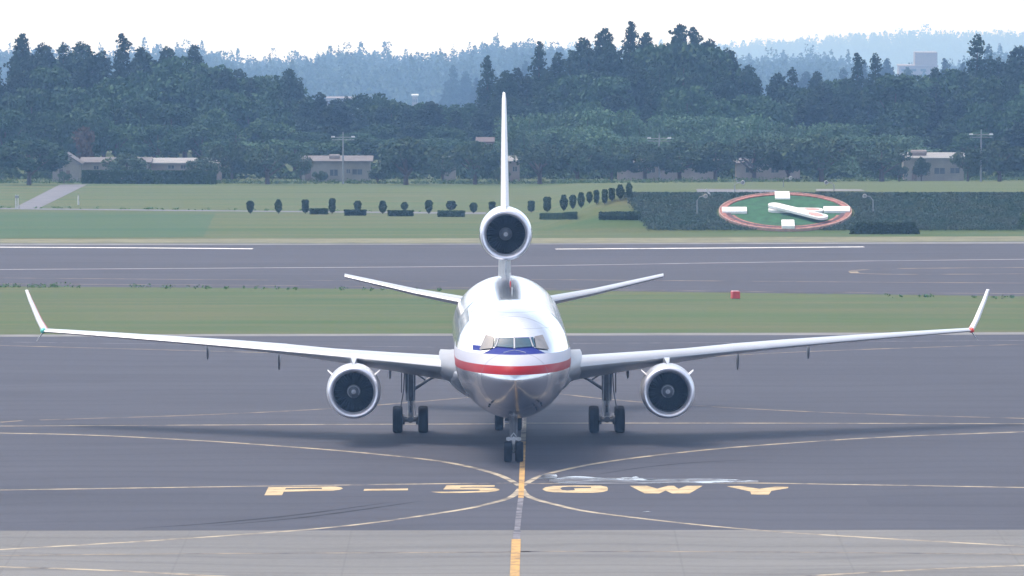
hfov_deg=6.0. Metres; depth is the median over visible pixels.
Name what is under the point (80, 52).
cedar tree
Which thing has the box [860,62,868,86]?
cedar tree
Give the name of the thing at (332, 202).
topiary bush
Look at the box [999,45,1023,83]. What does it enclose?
cedar tree
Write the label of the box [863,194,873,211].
floodlight
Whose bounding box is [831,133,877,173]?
bamboo clump
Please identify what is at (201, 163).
shrub
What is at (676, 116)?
broadleaf tree
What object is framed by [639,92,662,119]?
cedar tree
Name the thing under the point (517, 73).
cedar tree
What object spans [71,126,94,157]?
broadleaf tree
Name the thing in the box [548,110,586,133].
bamboo clump
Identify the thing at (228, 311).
ground
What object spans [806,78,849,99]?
broadleaf tree
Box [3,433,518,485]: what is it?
taxiway marking
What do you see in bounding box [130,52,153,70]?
cedar tree
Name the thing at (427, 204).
topiary bush
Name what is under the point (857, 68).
cedar tree
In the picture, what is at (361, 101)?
broadleaf tree
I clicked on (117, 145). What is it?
broadleaf tree
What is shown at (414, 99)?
apartment block
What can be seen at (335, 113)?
cedar tree
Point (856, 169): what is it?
bamboo clump
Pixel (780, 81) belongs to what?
cedar tree
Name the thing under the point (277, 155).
broadleaf tree
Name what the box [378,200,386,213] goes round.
topiary bush
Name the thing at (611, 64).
cedar tree
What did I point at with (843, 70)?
cedar tree
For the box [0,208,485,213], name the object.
path
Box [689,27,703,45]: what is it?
cedar tree
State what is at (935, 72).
cedar tree
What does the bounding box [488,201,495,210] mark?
topiary bush
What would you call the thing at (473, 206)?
topiary bush
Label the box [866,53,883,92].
cedar tree
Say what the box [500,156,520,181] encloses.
shed
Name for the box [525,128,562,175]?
bamboo clump
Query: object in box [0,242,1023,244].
runway shoulder
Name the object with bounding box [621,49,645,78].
cedar tree
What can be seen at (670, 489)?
taxiway lettering
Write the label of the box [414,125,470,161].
broadleaf tree
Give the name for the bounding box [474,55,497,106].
cedar tree
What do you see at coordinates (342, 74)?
ridge forest
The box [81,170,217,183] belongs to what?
hedge
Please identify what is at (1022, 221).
hedge
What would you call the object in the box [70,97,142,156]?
broadleaf tree
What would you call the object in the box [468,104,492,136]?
cedar tree
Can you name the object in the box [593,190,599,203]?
topiary bush
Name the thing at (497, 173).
shrub
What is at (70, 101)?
broadleaf tree
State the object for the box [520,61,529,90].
cedar tree
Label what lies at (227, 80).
cedar tree
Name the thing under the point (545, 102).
tree
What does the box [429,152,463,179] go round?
shrub
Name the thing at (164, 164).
long building
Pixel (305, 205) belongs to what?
topiary bush
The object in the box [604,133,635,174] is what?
bamboo clump
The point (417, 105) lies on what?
broadleaf tree
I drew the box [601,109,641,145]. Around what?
bamboo clump
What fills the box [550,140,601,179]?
cherry tree
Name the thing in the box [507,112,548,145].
bamboo clump
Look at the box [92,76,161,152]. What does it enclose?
broadleaf tree
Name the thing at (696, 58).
broadleaf tree
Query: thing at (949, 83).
broadleaf tree
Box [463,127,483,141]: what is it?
cedar tree
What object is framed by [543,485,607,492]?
taxiway lettering
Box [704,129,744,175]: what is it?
bamboo clump
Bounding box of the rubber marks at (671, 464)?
[596,459,763,474]
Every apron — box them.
[0,335,1023,530]
[0,530,1023,575]
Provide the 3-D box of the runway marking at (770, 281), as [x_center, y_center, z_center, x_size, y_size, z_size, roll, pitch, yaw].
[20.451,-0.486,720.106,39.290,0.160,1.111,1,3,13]
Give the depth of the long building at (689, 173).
1188.71 m
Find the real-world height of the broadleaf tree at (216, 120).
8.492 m
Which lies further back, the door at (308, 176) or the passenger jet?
the door at (308, 176)
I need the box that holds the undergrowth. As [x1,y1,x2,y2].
[0,155,1023,179]
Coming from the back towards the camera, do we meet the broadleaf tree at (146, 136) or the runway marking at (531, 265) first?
the broadleaf tree at (146, 136)
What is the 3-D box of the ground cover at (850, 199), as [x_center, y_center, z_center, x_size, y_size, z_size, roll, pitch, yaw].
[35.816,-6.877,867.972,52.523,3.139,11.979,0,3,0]
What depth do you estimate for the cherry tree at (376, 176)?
1164.15 m
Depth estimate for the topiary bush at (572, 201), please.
901.51 m
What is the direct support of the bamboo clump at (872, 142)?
on the ground at (228, 311)
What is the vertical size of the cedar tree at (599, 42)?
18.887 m
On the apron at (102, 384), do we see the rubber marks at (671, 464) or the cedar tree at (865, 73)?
the rubber marks at (671, 464)
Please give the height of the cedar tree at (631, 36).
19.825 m
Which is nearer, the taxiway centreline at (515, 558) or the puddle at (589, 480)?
the taxiway centreline at (515, 558)
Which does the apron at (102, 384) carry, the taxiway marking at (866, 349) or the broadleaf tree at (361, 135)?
the taxiway marking at (866, 349)
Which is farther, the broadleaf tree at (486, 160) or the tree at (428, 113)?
the tree at (428, 113)
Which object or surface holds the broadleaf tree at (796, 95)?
on the ground at (228, 311)
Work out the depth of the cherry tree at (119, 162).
1167.78 m
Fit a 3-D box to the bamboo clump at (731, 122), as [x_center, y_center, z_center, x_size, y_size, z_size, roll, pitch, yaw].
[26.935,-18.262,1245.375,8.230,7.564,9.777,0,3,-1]
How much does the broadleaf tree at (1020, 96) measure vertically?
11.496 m
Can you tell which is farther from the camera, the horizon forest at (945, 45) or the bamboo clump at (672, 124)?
the horizon forest at (945, 45)
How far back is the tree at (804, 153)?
1155.49 m
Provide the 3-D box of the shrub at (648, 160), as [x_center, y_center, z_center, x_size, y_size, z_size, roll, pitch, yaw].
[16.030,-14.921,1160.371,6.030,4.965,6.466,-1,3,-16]
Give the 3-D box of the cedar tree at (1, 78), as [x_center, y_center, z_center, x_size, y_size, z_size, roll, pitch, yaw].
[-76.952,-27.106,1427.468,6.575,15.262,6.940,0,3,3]
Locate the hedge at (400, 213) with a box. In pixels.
[387,210,413,215]
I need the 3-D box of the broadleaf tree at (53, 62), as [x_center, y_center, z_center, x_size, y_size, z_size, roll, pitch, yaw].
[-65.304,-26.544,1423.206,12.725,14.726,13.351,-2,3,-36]
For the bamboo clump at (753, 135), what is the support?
on the ground at (228, 311)
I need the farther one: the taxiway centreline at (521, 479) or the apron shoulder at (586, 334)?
the apron shoulder at (586, 334)
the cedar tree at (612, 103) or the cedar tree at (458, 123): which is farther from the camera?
the cedar tree at (458, 123)
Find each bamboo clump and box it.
[492,115,533,167]
[497,130,543,170]
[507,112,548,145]
[524,111,575,131]
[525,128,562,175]
[547,126,586,171]
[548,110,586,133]
[560,125,617,172]
[571,108,627,137]
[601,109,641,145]
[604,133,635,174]
[613,135,666,158]
[628,119,659,138]
[631,113,678,139]
[646,135,687,147]
[660,135,699,156]
[665,117,681,131]
[670,114,719,139]
[684,114,729,143]
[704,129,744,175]
[713,116,742,135]
[721,116,750,139]
[725,113,772,141]
[741,131,768,150]
[751,131,794,148]
[795,121,836,139]
[812,121,856,139]
[830,146,858,172]
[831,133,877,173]
[840,147,882,176]
[848,137,886,149]
[861,133,908,151]
[892,135,930,150]
[904,146,941,151]
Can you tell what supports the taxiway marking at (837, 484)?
on the apron at (102, 384)
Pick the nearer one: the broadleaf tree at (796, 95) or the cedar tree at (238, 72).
the broadleaf tree at (796, 95)
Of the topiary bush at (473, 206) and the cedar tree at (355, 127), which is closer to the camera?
the topiary bush at (473, 206)
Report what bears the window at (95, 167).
in the outbuilding
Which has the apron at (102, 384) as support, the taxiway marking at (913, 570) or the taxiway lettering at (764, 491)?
the taxiway lettering at (764, 491)
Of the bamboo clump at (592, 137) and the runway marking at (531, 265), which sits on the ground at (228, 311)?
the bamboo clump at (592, 137)
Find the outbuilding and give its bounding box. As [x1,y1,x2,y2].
[80,157,152,180]
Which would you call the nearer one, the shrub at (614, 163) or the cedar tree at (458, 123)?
the shrub at (614, 163)
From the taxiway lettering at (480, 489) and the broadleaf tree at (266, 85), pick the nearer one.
the taxiway lettering at (480, 489)
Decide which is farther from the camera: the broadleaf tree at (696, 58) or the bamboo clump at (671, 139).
the broadleaf tree at (696, 58)
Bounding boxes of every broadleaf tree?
[0,86,70,162]
[0,139,71,184]
[18,110,72,162]
[19,57,104,77]
[41,108,110,158]
[53,84,107,134]
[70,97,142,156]
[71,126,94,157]
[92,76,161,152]
[103,117,141,156]
[127,124,187,157]
[145,56,214,155]
[175,65,223,154]
[177,121,229,157]
[191,106,238,152]
[193,88,252,140]
[200,139,258,159]
[211,64,247,94]
[228,138,291,160]
[238,74,300,111]
[242,143,295,183]
[246,116,302,143]
[273,80,314,101]
[283,140,308,170]
[300,140,359,155]
[338,132,378,138]
[344,92,398,125]
[346,137,382,160]
[356,137,398,159]
[362,100,419,126]
[374,137,439,161]
[413,101,448,124]
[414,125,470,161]
[429,138,468,160]
[438,104,461,124]
[443,141,500,183]
[447,103,477,127]
[462,140,499,162]
[465,104,490,130]
[489,121,513,137]
[538,73,605,116]
[567,101,604,121]
[573,74,641,122]
[630,42,681,77]
[640,41,730,103]
[652,85,716,118]
[661,115,696,120]
[667,43,750,114]
[686,141,739,180]
[731,93,793,125]
[773,86,812,123]
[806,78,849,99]
[861,73,935,131]
[885,80,940,120]
[889,75,927,93]
[919,67,971,113]
[946,131,992,157]
[948,75,1001,132]
[955,102,1001,148]
[987,99,1023,140]
[1005,84,1023,120]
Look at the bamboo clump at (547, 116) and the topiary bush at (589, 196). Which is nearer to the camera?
the topiary bush at (589, 196)
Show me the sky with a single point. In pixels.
(254, 27)
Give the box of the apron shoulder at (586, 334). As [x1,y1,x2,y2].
[0,332,1023,336]
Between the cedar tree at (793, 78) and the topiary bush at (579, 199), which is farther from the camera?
the cedar tree at (793, 78)
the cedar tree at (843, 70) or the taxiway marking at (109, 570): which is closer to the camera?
the taxiway marking at (109, 570)
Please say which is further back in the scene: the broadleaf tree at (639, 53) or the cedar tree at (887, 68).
the cedar tree at (887, 68)
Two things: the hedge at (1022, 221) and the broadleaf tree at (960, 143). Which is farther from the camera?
the broadleaf tree at (960, 143)
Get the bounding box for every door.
[305,171,310,180]
[912,168,916,180]
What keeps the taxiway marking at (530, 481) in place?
on the apron at (102, 384)
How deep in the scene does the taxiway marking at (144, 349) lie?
606.94 m
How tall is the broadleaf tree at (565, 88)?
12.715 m
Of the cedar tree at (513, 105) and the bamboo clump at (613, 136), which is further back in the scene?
the cedar tree at (513, 105)
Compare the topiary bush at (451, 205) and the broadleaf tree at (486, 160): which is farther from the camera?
the broadleaf tree at (486, 160)
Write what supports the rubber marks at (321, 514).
on the apron at (102, 384)
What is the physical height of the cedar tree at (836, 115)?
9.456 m
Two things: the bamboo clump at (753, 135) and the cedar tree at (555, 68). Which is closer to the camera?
the bamboo clump at (753, 135)
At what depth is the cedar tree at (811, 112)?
1332.86 m
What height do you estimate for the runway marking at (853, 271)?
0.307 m
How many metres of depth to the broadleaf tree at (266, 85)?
1408.89 m
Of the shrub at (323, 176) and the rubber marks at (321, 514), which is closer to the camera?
the rubber marks at (321, 514)
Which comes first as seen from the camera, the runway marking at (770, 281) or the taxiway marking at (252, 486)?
the taxiway marking at (252, 486)
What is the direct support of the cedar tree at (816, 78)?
on the ground at (228, 311)
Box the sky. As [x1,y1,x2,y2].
[0,0,1023,62]
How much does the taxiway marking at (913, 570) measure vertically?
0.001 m
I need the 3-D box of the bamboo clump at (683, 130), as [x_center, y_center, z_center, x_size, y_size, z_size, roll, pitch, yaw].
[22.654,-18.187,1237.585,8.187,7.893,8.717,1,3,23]
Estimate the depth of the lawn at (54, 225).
886.85 m
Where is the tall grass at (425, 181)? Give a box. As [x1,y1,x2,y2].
[0,175,1023,183]
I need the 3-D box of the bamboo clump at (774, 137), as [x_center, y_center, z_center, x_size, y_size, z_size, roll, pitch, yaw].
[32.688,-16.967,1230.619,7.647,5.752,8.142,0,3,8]
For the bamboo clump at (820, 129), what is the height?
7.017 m
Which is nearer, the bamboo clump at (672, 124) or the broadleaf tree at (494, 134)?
the bamboo clump at (672, 124)
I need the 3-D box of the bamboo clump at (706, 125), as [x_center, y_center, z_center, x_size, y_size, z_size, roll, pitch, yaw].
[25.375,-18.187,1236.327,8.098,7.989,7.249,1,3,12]
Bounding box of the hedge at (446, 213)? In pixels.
[437,210,465,216]
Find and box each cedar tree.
[0,67,4,90]
[0,84,4,97]
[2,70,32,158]
[3,33,31,92]
[7,52,20,80]
[25,42,57,71]
[56,42,73,80]
[65,41,101,80]
[84,50,104,155]
[97,50,112,79]
[109,49,126,83]
[111,33,131,84]
[129,47,152,79]
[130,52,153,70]
[152,45,175,144]
[186,44,204,153]
[212,68,240,97]
[232,68,247,79]
[273,68,309,114]
[278,88,295,114]
[292,97,322,133]
[309,92,328,129]
[319,98,355,133]
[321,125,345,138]
[350,108,370,133]
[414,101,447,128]
[439,81,454,125]
[441,65,464,107]
[447,110,466,129]
[459,71,473,103]
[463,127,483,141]
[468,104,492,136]
[469,77,479,105]
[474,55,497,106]
[486,70,523,134]
[492,97,528,131]
[510,67,524,102]
[519,41,547,104]
[519,74,534,112]
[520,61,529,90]
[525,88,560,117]
[528,70,554,110]
[545,51,565,84]
[564,54,575,97]
[568,37,595,80]
[581,47,594,82]
[583,28,620,71]
[588,41,625,100]
[601,94,633,117]
[617,21,644,72]
[619,64,651,120]
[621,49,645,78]
[638,32,652,47]
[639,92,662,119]
[641,115,653,127]
[666,23,691,55]
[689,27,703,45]
[700,38,716,49]
[711,57,741,92]
[711,71,738,114]
[723,48,742,73]
[735,69,756,114]
[741,64,763,98]
[763,72,790,100]
[766,85,780,103]
[786,67,801,103]
[793,97,827,128]
[797,71,811,103]
[807,71,826,90]
[821,96,849,130]
[838,67,848,79]
[850,53,866,100]
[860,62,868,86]
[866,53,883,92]
[879,58,894,75]
[904,67,912,75]
[922,140,946,151]
[928,67,943,83]
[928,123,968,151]
[940,58,950,74]
[952,69,970,118]
[958,62,965,71]
[964,33,992,94]
[981,56,998,155]
[984,44,992,67]
[989,56,1004,78]
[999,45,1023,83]
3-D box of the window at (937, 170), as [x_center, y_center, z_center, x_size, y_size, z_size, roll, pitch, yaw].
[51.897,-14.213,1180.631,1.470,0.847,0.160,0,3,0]
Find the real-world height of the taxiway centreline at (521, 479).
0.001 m
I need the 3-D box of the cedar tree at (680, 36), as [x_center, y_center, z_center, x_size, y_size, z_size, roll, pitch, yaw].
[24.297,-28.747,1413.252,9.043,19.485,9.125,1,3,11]
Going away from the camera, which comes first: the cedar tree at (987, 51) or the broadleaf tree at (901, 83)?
the broadleaf tree at (901, 83)
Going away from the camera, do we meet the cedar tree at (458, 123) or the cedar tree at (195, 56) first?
the cedar tree at (458, 123)
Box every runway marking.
[0,259,1016,269]
[8,247,252,248]
[119,284,1023,293]
[531,279,960,282]
[588,246,862,248]
[849,267,1023,274]
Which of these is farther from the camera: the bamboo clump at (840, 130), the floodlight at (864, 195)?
the bamboo clump at (840, 130)
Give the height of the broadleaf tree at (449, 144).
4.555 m
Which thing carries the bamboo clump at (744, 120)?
on the ground at (228, 311)
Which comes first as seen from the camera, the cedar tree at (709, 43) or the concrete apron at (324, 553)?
the concrete apron at (324, 553)
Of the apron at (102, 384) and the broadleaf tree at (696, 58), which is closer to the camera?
the apron at (102, 384)
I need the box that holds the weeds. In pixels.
[0,206,1015,298]
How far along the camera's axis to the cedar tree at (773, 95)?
1384.79 m
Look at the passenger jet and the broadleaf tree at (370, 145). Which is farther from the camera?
the broadleaf tree at (370, 145)
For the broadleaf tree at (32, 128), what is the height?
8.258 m
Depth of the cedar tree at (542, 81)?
1375.83 m
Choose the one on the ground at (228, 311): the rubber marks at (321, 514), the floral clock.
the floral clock
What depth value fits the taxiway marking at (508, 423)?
531.62 m
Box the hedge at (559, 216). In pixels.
[539,211,577,219]
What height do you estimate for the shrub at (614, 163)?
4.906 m
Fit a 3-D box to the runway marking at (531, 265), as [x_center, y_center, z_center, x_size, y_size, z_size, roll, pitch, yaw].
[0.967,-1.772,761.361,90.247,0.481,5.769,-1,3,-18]
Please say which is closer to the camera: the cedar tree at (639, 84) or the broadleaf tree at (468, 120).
the cedar tree at (639, 84)
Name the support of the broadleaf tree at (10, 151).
on the ground at (228, 311)
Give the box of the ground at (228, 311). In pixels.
[0,57,1023,334]
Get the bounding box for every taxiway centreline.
[510,539,520,575]
[513,531,520,538]
[514,498,523,530]
[518,441,525,497]
[521,417,526,440]
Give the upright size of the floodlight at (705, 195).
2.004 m
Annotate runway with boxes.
[0,242,1023,295]
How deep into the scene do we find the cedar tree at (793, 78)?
1430.06 m
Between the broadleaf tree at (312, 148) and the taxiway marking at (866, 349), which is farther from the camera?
the broadleaf tree at (312, 148)
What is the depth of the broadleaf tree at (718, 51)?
1388.86 m
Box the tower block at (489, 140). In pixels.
[476,137,494,177]
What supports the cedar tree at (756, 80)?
on the ground at (228, 311)
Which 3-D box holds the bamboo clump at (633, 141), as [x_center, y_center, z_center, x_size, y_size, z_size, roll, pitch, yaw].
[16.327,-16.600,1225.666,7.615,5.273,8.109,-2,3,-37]
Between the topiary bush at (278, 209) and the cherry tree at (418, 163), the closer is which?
the topiary bush at (278, 209)
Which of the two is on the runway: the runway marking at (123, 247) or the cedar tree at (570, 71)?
the runway marking at (123, 247)
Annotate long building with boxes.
[149,158,221,179]
[617,161,713,180]
[735,158,799,180]
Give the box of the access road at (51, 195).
[16,184,86,207]
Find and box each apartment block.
[325,97,357,114]
[411,94,418,105]
[897,51,937,80]
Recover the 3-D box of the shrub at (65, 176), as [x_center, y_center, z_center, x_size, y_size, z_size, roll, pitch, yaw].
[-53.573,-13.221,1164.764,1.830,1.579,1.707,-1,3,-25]
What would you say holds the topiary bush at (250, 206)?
on the ground at (228, 311)
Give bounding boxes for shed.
[444,156,455,180]
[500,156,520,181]
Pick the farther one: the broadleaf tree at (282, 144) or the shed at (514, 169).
the broadleaf tree at (282, 144)
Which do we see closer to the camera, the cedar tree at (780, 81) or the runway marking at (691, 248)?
the runway marking at (691, 248)
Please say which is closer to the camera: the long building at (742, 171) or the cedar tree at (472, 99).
the long building at (742, 171)
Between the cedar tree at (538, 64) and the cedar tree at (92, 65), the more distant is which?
the cedar tree at (538, 64)
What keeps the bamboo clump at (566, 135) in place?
on the ground at (228, 311)
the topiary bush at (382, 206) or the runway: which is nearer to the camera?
the runway
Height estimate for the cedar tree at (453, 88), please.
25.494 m
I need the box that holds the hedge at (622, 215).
[598,211,640,219]
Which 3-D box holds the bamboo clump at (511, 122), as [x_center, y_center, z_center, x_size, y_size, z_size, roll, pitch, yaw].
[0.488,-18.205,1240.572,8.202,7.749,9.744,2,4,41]
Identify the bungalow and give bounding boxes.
[52,152,83,181]
[300,154,373,180]
[902,150,964,180]
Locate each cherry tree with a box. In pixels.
[100,152,149,173]
[367,168,387,183]
[374,136,443,184]
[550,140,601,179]
[654,139,700,181]
[763,136,806,180]
[912,156,931,180]
[967,139,1023,181]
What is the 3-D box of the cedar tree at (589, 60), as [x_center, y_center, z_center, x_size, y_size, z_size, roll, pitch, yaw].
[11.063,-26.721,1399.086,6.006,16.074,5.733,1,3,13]
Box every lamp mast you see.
[331,134,354,183]
[647,133,670,181]
[969,129,992,181]
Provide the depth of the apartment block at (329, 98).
3900.89 m
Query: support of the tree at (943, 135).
on the ground at (228, 311)
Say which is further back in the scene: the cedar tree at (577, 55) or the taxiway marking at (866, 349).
the cedar tree at (577, 55)
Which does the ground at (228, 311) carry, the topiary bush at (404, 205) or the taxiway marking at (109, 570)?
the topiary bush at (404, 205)
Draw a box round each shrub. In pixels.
[57,171,71,183]
[185,156,219,176]
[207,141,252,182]
[287,152,313,178]
[312,171,327,180]
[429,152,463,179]
[494,168,510,178]
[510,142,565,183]
[589,143,634,181]
[626,142,672,178]
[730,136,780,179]
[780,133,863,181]
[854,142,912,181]
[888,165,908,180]
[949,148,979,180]
[1004,149,1023,172]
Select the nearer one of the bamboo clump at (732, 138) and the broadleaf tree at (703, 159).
the broadleaf tree at (703, 159)
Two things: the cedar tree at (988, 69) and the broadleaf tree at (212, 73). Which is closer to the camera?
the cedar tree at (988, 69)
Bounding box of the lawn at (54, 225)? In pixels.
[0,213,214,237]
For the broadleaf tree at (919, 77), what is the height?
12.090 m
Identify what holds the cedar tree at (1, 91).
on the ground at (228, 311)
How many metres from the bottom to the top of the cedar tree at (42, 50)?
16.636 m
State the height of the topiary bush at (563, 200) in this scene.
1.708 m
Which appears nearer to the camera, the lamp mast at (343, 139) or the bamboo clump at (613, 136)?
the lamp mast at (343, 139)
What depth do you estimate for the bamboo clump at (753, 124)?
1234.88 m
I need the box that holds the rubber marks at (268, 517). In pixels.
[147,502,388,527]
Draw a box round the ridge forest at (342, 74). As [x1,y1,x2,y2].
[0,32,1023,105]
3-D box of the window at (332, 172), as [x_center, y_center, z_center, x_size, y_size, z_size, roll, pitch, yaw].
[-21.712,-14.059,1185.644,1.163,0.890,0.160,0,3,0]
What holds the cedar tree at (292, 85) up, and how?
on the ground at (228, 311)
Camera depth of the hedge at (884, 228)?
853.58 m
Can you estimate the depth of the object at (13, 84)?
1326.41 m
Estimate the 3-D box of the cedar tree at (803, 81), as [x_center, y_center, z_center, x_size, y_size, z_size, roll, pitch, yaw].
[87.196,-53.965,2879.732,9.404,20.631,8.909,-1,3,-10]
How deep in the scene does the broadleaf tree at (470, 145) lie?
1254.77 m
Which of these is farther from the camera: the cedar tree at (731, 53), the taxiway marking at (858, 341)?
the cedar tree at (731, 53)
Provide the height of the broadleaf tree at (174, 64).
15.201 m
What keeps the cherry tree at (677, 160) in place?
on the ground at (228, 311)
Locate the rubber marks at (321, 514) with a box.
[214,501,418,525]
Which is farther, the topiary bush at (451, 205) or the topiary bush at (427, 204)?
the topiary bush at (451, 205)
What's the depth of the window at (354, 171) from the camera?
1185.70 m
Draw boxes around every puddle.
[537,474,556,478]
[549,476,757,483]
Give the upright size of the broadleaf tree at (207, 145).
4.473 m
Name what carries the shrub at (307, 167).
on the ground at (228, 311)
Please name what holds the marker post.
on the ground at (228, 311)
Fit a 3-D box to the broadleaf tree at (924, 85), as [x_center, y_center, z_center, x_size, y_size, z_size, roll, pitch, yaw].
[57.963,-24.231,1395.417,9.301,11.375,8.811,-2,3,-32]
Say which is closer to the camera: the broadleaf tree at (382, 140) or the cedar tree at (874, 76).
the broadleaf tree at (382, 140)
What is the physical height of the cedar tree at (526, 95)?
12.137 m
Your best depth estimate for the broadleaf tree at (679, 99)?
1294.13 m
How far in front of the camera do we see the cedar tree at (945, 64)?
2924.76 m
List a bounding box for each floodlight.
[696,194,707,213]
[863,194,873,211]
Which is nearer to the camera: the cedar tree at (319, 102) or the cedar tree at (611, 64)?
the cedar tree at (611, 64)
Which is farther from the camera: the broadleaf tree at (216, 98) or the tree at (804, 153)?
the broadleaf tree at (216, 98)
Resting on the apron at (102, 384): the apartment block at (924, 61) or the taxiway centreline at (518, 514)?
the taxiway centreline at (518, 514)
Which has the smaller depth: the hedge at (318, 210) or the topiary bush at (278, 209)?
the hedge at (318, 210)
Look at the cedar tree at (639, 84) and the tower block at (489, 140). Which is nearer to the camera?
the tower block at (489, 140)
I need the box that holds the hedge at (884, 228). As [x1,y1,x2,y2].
[849,222,919,233]
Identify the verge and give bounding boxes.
[0,236,1023,242]
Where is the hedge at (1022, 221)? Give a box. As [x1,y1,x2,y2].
[1017,213,1023,228]
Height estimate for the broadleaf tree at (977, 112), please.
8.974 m
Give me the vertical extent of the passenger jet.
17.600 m
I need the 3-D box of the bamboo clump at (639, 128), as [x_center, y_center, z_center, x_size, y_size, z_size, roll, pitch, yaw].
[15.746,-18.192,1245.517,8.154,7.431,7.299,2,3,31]
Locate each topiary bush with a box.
[246,201,254,213]
[274,199,281,213]
[301,199,308,213]
[328,198,335,213]
[353,201,361,209]
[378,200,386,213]
[400,202,408,209]
[424,200,432,213]
[446,201,456,209]
[469,202,477,212]
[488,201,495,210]
[527,201,534,211]
[543,197,550,211]
[559,195,567,210]
[569,195,576,208]
[577,192,584,207]
[586,191,592,203]
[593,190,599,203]
[601,189,607,203]
[608,188,615,200]
[616,184,624,199]
[626,183,632,197]
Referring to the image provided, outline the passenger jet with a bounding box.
[25,92,988,461]
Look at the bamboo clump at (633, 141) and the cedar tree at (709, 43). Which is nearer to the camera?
the bamboo clump at (633, 141)
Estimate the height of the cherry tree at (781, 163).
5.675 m
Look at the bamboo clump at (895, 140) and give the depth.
1242.63 m
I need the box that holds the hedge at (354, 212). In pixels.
[343,209,366,215]
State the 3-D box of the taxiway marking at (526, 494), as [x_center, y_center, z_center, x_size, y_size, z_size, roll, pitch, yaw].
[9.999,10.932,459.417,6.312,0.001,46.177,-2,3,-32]
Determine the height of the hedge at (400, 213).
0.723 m
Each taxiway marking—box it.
[0,345,266,352]
[0,489,518,549]
[0,551,1023,555]
[0,566,219,575]
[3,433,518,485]
[7,483,495,489]
[43,423,1023,425]
[44,397,468,419]
[524,431,1023,485]
[524,489,1023,546]
[529,483,1023,487]
[562,394,1023,418]
[573,340,1023,343]
[717,344,1019,356]
[805,565,1023,575]
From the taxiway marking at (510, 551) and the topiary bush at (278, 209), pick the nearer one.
the taxiway marking at (510, 551)
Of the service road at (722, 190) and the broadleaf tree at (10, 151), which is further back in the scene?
the broadleaf tree at (10, 151)
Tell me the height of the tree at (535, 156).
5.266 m
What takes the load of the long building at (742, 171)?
on the ground at (228, 311)
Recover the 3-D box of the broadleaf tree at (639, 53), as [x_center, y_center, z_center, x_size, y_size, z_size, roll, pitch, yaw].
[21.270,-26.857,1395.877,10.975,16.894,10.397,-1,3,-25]
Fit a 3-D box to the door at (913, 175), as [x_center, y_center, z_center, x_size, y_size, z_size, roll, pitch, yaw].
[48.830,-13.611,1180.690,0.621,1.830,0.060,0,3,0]
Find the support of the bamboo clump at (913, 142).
on the ground at (228, 311)
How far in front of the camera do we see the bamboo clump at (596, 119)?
1234.43 m
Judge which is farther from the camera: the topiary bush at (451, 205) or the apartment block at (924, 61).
the apartment block at (924, 61)
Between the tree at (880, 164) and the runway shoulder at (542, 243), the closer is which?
the runway shoulder at (542, 243)
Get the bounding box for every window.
[93,165,98,169]
[329,169,337,175]
[351,169,362,174]
[512,166,517,171]
[647,167,655,172]
[934,167,944,173]
[950,167,959,173]
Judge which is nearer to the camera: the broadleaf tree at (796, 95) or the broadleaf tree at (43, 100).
the broadleaf tree at (43, 100)
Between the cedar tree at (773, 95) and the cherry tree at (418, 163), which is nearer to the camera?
the cherry tree at (418, 163)
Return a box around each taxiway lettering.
[265,486,342,494]
[364,488,407,490]
[437,485,498,492]
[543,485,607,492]
[631,486,700,492]
[728,486,787,494]
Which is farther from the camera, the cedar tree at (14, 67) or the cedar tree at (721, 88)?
the cedar tree at (14, 67)
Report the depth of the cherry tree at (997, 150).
1159.48 m
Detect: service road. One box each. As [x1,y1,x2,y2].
[696,189,775,192]
[816,189,863,190]
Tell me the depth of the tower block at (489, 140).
1213.44 m
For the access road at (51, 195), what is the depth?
1059.94 m
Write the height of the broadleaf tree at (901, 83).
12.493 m
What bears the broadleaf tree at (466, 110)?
on the ground at (228, 311)
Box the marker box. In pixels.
[731,290,739,298]
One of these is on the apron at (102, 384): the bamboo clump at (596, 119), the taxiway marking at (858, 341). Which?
the taxiway marking at (858, 341)
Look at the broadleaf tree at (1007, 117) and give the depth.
1299.17 m
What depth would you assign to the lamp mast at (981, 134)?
1160.45 m
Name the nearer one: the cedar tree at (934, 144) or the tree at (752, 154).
the tree at (752, 154)
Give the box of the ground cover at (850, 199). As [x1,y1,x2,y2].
[623,191,1023,230]
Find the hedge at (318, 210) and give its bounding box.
[309,208,328,213]
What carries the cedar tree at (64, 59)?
on the ground at (228, 311)
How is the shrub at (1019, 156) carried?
on the ground at (228, 311)
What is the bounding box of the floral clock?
[719,191,851,231]
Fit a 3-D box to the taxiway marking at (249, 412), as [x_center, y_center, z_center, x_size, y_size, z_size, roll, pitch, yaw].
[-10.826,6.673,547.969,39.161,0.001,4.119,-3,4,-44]
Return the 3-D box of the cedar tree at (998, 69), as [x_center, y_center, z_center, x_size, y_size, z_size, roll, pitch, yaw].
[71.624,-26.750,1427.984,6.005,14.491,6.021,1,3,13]
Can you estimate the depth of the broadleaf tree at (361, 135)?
1323.48 m
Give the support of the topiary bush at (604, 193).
on the ground at (228, 311)
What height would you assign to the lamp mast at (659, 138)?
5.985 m
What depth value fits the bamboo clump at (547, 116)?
1244.24 m
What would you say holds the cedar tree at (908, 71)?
on the ground at (228, 311)
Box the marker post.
[15,195,18,208]
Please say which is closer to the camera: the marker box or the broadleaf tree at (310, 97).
the marker box
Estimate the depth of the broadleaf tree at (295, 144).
1264.32 m
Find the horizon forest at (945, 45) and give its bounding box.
[544,24,1023,70]

